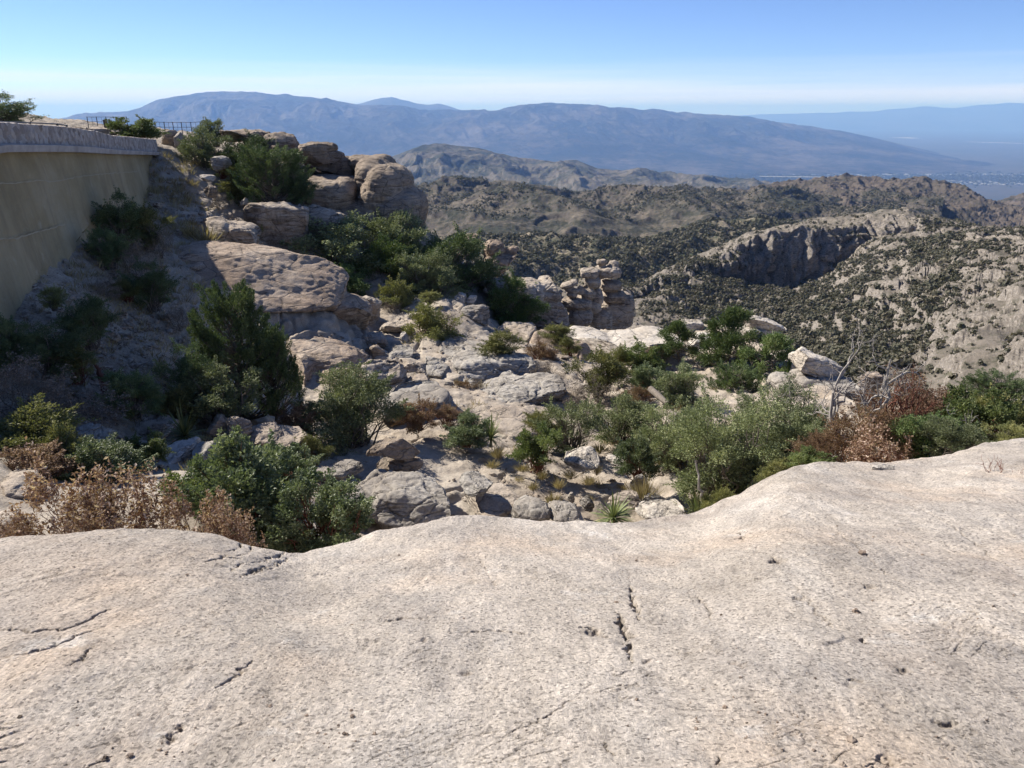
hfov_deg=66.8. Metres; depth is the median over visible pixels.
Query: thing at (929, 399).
shrub
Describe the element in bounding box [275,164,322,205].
shrub
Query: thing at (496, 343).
shrub
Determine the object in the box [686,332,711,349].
boulder
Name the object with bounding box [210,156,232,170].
boulder
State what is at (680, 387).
shrub
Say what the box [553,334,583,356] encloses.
shrub
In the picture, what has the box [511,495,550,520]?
boulder
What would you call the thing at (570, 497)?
stone
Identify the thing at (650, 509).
rock slab
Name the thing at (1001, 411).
shrub
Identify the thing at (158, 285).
shrub
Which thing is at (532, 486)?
grass tuft
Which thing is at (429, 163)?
hill
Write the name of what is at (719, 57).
sky
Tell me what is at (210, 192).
stone
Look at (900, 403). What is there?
shrub
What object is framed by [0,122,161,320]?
retaining wall
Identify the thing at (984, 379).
juniper tree
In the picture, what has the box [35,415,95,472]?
shrub
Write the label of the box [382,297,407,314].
shrub
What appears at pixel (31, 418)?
shrub
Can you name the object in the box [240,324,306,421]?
juniper tree
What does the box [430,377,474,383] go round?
rock slab
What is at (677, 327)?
pine tree
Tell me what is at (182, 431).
yucca
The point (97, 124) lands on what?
wire fence
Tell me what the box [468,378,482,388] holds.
shrub
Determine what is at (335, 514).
shrub
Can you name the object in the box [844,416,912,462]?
shrub
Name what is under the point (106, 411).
shrub
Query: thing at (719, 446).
shrub
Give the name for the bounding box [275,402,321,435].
shrub
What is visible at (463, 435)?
shrub
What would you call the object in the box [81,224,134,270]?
shrub
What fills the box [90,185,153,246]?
shrub
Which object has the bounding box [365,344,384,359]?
rock slab
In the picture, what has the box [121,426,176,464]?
shrub
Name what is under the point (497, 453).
grass tuft
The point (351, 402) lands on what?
shrub
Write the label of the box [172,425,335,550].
shrub
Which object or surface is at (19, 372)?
shrub
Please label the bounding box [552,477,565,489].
grass tuft
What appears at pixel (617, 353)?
shrub
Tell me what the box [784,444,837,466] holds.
shrub
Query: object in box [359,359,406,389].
boulder
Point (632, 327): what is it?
boulder
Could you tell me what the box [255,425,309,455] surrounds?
rock sheet
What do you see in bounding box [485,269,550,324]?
pine tree
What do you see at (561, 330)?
shrub
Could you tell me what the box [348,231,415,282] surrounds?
tree
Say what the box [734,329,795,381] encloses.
tree
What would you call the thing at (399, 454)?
balanced rock
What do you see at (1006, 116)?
mountain range
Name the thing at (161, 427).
stone
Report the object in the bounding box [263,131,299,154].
boulder
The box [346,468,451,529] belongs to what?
boulder
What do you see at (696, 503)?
grass clump
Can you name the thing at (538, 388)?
rock outcrop
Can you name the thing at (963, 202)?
hill
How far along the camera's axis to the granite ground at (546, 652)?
3.68 m
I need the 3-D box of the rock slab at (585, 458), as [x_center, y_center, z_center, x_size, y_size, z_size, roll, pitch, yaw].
[1.596,1.720,17.850,0.849,0.216,1.150,0,19,0]
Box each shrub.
[0,312,42,378]
[0,343,81,417]
[0,393,100,460]
[0,436,117,537]
[0,438,83,478]
[0,507,57,537]
[7,371,88,428]
[11,314,98,381]
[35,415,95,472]
[38,283,70,310]
[50,347,101,384]
[53,432,159,486]
[54,481,134,533]
[55,456,190,529]
[56,379,142,438]
[58,291,122,351]
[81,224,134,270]
[81,366,166,420]
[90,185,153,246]
[103,114,168,138]
[109,275,147,302]
[112,255,182,313]
[115,235,163,281]
[119,200,177,252]
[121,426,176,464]
[145,224,174,258]
[148,337,213,408]
[155,382,214,427]
[155,453,210,501]
[159,469,241,538]
[160,303,199,333]
[167,354,272,422]
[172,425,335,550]
[174,121,232,169]
[197,116,224,147]
[204,497,267,548]
[209,164,235,178]
[210,190,228,212]
[215,173,254,203]
[254,466,376,552]
[265,441,325,502]
[266,235,293,247]
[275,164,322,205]
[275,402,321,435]
[287,359,416,455]
[295,430,337,465]
[334,258,372,296]
[373,273,418,309]
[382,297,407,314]
[390,394,439,437]
[401,294,465,341]
[408,266,469,298]
[418,289,443,304]
[427,403,464,430]
[437,306,471,338]
[439,408,495,448]
[452,378,478,388]
[458,253,503,292]
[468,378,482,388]
[473,327,526,355]
[504,420,563,473]
[520,408,569,436]
[523,338,559,360]
[526,394,612,454]
[530,357,564,377]
[537,321,576,343]
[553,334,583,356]
[560,344,634,400]
[563,370,611,422]
[586,388,665,445]
[602,343,632,375]
[612,431,665,480]
[618,385,655,411]
[619,335,669,379]
[628,360,672,396]
[651,356,714,408]
[696,484,735,509]
[705,358,765,393]
[710,439,779,494]
[753,455,790,482]
[759,401,829,468]
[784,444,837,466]
[786,429,852,462]
[818,396,925,462]
[839,364,964,458]
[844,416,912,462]
[866,409,986,459]
[907,383,955,416]
[914,413,997,456]
[922,380,1020,440]
[966,382,1023,441]
[973,420,1023,441]
[1016,407,1023,425]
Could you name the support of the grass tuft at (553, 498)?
on the hillside ground at (454, 463)
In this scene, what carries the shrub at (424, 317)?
on the hillside ground at (454, 463)
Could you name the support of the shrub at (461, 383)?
on the hillside ground at (454, 463)
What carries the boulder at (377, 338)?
on the hillside ground at (454, 463)
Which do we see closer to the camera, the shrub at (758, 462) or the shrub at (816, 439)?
the shrub at (816, 439)
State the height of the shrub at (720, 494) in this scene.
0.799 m
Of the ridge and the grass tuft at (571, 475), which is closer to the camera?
the grass tuft at (571, 475)
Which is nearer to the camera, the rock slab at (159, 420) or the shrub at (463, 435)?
the rock slab at (159, 420)
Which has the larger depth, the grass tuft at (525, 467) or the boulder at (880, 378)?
the boulder at (880, 378)
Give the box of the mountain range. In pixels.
[52,103,1023,129]
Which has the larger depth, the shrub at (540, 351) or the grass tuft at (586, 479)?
the shrub at (540, 351)
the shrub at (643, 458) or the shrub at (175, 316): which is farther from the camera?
the shrub at (175, 316)
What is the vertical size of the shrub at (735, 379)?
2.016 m
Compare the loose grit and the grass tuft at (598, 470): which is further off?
the grass tuft at (598, 470)
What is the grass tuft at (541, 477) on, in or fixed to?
on the hillside ground at (454, 463)
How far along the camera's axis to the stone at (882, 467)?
8.79 m
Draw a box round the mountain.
[62,91,996,175]
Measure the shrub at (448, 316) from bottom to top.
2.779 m
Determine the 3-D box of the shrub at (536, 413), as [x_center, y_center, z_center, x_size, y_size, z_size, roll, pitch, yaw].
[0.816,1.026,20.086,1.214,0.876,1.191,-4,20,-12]
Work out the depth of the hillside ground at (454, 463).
21.67 m
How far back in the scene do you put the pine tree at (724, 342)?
31.68 m
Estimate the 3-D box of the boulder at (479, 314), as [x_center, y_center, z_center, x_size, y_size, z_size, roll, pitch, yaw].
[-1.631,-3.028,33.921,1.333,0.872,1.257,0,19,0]
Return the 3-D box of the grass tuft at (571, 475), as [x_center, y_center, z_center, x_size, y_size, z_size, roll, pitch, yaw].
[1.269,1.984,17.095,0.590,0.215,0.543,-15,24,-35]
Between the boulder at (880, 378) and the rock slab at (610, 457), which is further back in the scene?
the boulder at (880, 378)
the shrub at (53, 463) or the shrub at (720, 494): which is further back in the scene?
the shrub at (720, 494)
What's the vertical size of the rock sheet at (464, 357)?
1.194 m
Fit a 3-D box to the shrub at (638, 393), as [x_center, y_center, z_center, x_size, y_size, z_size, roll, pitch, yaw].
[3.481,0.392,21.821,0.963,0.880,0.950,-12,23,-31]
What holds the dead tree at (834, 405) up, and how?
on the hillside ground at (454, 463)
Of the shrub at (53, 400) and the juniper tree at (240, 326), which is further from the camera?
the juniper tree at (240, 326)
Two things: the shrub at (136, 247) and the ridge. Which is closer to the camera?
the shrub at (136, 247)
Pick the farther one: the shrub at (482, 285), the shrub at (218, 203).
the shrub at (482, 285)
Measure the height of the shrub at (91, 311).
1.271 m
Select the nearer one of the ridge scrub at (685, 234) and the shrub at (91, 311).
the shrub at (91, 311)
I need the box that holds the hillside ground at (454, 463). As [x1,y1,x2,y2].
[0,113,1021,551]
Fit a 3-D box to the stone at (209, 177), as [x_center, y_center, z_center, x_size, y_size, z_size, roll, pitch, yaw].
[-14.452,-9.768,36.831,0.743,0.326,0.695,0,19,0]
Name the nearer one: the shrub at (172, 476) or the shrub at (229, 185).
the shrub at (172, 476)
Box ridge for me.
[438,217,795,286]
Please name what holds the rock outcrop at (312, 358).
on the hillside ground at (454, 463)
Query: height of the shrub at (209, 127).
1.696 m
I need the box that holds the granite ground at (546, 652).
[0,438,1023,767]
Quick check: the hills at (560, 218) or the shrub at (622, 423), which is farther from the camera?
the hills at (560, 218)
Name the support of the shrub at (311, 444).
on the hillside ground at (454, 463)
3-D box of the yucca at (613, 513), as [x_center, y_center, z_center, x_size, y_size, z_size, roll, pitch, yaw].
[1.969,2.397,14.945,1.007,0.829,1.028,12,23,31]
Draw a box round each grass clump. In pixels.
[177,224,223,240]
[178,221,200,236]
[624,474,663,500]
[670,482,716,513]
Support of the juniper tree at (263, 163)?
on the hillside ground at (454, 463)
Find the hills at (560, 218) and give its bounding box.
[415,176,943,236]
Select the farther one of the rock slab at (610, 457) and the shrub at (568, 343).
the shrub at (568, 343)
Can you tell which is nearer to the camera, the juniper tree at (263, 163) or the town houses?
the juniper tree at (263, 163)
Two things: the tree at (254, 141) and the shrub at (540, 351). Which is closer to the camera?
the shrub at (540, 351)
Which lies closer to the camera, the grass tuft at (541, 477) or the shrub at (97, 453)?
the shrub at (97, 453)
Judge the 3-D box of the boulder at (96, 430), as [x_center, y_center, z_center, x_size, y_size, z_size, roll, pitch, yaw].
[-7.142,0.963,13.208,0.676,0.590,0.719,0,19,0]
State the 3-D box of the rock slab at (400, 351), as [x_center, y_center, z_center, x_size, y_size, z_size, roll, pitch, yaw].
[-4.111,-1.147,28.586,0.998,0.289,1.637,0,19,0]
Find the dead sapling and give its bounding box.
[695,460,703,509]
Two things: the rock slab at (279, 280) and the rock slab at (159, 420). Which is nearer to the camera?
the rock slab at (159, 420)
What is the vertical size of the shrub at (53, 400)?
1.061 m
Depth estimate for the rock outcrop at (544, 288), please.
41.39 m
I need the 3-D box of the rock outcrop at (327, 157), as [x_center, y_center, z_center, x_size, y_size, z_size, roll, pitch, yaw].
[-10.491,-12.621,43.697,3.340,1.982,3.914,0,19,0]
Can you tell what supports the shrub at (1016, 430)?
on the hillside ground at (454, 463)
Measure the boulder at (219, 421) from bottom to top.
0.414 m
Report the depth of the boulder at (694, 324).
37.76 m
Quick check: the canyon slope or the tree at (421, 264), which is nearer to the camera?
the tree at (421, 264)
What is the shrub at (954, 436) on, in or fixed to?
on the hillside ground at (454, 463)
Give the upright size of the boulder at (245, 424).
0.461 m
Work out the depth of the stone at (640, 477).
16.28 m
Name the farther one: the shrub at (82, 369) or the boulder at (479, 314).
the boulder at (479, 314)
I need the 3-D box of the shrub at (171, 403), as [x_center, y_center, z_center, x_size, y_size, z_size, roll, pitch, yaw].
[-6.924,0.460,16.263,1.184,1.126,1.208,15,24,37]
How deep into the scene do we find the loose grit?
2.87 m
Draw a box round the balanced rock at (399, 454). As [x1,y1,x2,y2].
[366,437,422,471]
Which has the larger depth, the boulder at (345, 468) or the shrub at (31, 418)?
the boulder at (345, 468)
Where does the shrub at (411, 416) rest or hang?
on the hillside ground at (454, 463)
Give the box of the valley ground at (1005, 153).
[782,130,1023,200]
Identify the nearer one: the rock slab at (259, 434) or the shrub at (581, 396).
the rock slab at (259, 434)
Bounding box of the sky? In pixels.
[0,0,1023,117]
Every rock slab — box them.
[81,126,122,135]
[134,414,178,438]
[162,436,200,464]
[175,240,371,329]
[192,440,217,460]
[219,129,269,142]
[249,421,283,445]
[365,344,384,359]
[380,320,407,332]
[388,345,413,359]
[425,356,448,378]
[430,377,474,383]
[490,369,516,379]
[498,321,536,342]
[529,329,592,360]
[563,446,599,470]
[606,453,626,468]
[635,498,684,519]
[743,315,786,333]
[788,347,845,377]
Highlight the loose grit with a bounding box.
[17,493,1023,767]
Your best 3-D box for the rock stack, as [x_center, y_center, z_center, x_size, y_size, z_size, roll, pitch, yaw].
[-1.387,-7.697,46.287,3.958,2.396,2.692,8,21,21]
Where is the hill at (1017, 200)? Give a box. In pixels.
[998,193,1023,206]
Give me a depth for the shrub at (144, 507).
8.10 m
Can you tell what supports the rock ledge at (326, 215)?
on the hillside ground at (454, 463)
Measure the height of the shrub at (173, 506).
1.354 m
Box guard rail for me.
[0,121,67,126]
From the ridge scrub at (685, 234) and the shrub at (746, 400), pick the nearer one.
the shrub at (746, 400)
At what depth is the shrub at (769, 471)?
13.65 m
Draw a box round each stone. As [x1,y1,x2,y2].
[147,423,167,434]
[199,174,215,181]
[203,186,217,197]
[240,198,251,205]
[400,332,408,341]
[454,292,466,304]
[466,295,476,304]
[566,492,574,502]
[579,495,594,511]
[629,474,647,490]
[642,493,666,500]
[871,464,894,469]
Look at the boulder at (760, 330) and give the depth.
35.05 m
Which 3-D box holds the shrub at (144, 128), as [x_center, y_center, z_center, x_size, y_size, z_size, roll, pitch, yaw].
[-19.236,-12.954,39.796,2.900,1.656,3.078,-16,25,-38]
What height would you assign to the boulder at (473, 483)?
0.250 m
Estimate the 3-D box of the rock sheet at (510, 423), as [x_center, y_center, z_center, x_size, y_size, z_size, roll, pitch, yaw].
[0.098,1.126,22.034,2.106,0.629,2.860,0,19,0]
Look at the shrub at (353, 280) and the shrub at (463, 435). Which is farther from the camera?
the shrub at (353, 280)
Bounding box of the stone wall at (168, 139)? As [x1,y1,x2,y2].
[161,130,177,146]
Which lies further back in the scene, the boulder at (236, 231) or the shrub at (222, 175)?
the shrub at (222, 175)
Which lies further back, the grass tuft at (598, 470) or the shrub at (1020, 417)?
the grass tuft at (598, 470)
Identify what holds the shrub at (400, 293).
on the hillside ground at (454, 463)
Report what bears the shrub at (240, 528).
on the hillside ground at (454, 463)
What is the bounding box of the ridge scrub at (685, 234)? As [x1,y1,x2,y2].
[432,214,803,285]
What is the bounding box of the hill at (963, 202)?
[733,172,1023,227]
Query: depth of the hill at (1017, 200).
2869.91 m
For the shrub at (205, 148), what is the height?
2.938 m
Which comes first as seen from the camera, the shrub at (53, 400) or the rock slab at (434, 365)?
the shrub at (53, 400)
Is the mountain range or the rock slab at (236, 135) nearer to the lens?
the rock slab at (236, 135)
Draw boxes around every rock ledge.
[243,201,308,245]
[309,204,346,236]
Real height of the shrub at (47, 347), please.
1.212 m
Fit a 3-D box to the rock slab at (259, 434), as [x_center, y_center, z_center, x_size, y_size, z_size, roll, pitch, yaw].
[-5.056,1.016,15.871,0.775,0.203,0.953,0,19,0]
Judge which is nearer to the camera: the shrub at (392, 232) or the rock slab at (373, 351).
the rock slab at (373, 351)
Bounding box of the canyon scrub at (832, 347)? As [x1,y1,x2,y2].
[559,208,1023,398]
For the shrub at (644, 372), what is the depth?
26.23 m
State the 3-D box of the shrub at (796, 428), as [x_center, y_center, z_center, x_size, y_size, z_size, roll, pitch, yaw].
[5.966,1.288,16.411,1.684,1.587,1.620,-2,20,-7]
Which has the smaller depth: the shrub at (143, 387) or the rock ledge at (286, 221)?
the shrub at (143, 387)
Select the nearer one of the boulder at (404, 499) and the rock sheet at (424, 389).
the boulder at (404, 499)
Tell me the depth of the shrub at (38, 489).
8.15 m
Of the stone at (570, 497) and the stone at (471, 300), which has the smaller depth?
the stone at (570, 497)
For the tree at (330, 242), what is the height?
4.109 m
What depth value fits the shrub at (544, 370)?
27.96 m
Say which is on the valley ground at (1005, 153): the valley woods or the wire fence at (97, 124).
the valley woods
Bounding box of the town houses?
[760,174,1023,184]
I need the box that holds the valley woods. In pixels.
[696,171,1023,187]
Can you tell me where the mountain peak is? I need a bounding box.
[357,97,458,109]
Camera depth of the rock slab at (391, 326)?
31.13 m
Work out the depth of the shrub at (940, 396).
15.58 m
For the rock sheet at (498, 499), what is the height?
0.386 m
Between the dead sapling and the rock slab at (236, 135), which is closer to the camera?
the dead sapling
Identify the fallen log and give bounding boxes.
[647,386,669,405]
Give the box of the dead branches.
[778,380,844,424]
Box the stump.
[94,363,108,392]
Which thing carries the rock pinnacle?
on the hillside ground at (454, 463)
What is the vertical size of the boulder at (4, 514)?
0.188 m
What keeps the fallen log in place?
on the hillside ground at (454, 463)
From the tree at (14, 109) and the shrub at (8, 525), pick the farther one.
the tree at (14, 109)
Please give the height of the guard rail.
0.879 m
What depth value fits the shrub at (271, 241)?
36.54 m
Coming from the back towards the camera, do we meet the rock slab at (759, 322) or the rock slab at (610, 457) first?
the rock slab at (759, 322)
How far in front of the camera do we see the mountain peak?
33097.28 m
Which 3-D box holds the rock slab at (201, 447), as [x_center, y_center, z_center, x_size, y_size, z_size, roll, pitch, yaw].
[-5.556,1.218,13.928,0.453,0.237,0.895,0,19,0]
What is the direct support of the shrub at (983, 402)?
on the hillside ground at (454, 463)
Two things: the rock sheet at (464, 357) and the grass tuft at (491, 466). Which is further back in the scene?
the rock sheet at (464, 357)
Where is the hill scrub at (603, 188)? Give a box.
[415,175,944,220]
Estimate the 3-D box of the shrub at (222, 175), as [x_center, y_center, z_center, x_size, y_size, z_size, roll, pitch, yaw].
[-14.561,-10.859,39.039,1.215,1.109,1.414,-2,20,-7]
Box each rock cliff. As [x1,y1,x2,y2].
[301,154,428,241]
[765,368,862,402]
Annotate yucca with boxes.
[160,399,207,444]
[478,411,504,449]
[590,491,633,522]
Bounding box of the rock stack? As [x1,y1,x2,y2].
[464,233,518,274]
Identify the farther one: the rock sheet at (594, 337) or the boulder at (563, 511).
the rock sheet at (594, 337)
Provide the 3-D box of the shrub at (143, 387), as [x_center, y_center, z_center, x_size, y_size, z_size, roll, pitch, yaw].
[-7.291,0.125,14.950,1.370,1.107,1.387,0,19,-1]
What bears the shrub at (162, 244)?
on the hillside ground at (454, 463)
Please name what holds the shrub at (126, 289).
on the hillside ground at (454, 463)
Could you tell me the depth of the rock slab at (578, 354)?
33.00 m
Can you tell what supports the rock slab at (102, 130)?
on the hillside ground at (454, 463)
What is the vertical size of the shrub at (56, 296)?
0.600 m
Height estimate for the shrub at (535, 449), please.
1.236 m
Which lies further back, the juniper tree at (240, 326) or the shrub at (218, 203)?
the shrub at (218, 203)
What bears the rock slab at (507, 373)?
on the hillside ground at (454, 463)
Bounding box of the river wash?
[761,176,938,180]
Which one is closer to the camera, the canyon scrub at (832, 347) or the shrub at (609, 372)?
the shrub at (609, 372)
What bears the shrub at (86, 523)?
on the hillside ground at (454, 463)
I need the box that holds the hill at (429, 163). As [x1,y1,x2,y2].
[392,143,771,191]
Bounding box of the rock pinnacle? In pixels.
[560,259,634,329]
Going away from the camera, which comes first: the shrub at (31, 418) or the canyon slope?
the shrub at (31, 418)
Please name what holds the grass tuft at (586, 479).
on the hillside ground at (454, 463)
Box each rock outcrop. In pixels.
[283,330,369,386]
[298,141,354,174]
[477,372,566,405]
[487,275,569,330]
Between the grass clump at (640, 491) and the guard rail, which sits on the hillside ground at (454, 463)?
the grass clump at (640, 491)
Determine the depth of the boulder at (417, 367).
26.56 m
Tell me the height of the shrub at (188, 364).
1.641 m
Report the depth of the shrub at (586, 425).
19.63 m
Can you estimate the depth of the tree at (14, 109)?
34.15 m
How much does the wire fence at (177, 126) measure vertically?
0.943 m
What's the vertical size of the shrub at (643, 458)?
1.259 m
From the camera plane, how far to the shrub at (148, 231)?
25.68 m
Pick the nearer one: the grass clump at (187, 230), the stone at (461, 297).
the grass clump at (187, 230)
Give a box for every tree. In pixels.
[0,89,50,123]
[167,278,301,419]
[206,129,281,180]
[226,142,315,206]
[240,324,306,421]
[278,209,386,270]
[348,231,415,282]
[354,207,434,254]
[389,245,455,296]
[398,221,510,296]
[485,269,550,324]
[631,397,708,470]
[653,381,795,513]
[656,319,706,361]
[693,303,764,367]
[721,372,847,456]
[734,329,795,381]
[806,324,978,460]
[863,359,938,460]
[955,367,1023,407]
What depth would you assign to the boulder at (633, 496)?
15.62 m
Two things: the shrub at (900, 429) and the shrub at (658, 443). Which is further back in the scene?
the shrub at (658, 443)
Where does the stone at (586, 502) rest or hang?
on the hillside ground at (454, 463)
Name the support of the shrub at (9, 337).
on the hillside ground at (454, 463)
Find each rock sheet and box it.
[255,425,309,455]
[376,380,454,422]
[438,339,537,380]
[465,483,519,517]
[479,405,536,437]
[567,326,685,356]
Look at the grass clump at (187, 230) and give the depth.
30.60 m
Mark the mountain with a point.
(615, 138)
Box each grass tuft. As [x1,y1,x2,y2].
[483,457,502,469]
[489,445,507,459]
[513,459,532,471]
[528,481,539,491]
[535,470,549,480]
[545,491,564,502]
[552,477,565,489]
[560,467,580,478]
[579,475,596,485]
[589,441,608,453]
[592,466,601,475]
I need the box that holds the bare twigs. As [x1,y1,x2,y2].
[976,455,1023,472]
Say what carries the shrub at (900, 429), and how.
on the hillside ground at (454, 463)
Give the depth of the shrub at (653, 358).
28.07 m
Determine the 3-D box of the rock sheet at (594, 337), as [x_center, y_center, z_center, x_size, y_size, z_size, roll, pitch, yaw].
[5.242,-2.062,36.069,5.623,1.303,6.206,0,19,0]
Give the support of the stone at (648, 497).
on the hillside ground at (454, 463)
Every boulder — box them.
[0,467,40,499]
[0,508,18,536]
[75,421,117,448]
[205,216,261,243]
[206,414,226,435]
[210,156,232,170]
[226,416,252,437]
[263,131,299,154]
[315,459,363,480]
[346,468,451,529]
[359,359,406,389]
[362,331,387,347]
[363,295,381,325]
[404,362,426,373]
[407,373,428,381]
[459,471,492,496]
[460,304,489,324]
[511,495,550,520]
[548,500,583,521]
[608,490,639,509]
[626,325,643,328]
[680,319,703,331]
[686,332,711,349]
[740,325,768,342]
[857,371,883,389]
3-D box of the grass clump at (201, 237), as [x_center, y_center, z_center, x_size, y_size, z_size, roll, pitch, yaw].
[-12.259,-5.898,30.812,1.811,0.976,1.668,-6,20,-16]
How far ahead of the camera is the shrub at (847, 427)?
13.34 m
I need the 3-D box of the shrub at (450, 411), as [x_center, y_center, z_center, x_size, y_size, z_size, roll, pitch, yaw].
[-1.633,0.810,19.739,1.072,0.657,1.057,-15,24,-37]
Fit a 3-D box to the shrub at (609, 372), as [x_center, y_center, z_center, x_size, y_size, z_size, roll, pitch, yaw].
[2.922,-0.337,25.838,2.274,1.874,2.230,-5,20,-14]
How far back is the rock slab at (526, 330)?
36.21 m
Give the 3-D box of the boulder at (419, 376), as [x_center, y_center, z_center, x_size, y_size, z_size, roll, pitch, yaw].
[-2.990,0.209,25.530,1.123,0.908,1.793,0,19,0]
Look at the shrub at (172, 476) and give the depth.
10.08 m
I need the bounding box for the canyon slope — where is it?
[557,207,1023,404]
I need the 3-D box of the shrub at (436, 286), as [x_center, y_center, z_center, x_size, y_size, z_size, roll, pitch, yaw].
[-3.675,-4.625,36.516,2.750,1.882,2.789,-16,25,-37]
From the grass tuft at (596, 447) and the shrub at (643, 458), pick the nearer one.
the shrub at (643, 458)
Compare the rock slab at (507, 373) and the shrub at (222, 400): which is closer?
the shrub at (222, 400)
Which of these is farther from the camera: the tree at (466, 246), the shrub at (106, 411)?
the tree at (466, 246)
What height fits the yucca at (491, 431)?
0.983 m
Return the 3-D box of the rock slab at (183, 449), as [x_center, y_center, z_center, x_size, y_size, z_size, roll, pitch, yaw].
[-6.043,1.246,13.995,0.624,0.317,1.114,0,19,0]
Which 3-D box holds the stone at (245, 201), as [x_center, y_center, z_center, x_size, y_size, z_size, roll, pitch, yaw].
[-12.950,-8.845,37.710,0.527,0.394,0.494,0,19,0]
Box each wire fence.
[87,117,127,127]
[154,122,195,135]
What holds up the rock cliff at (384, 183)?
on the hillside ground at (454, 463)
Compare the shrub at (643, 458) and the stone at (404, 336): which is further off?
the stone at (404, 336)
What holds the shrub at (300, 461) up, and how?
on the hillside ground at (454, 463)
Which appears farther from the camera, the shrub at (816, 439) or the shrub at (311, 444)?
the shrub at (311, 444)
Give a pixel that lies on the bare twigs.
(995, 467)

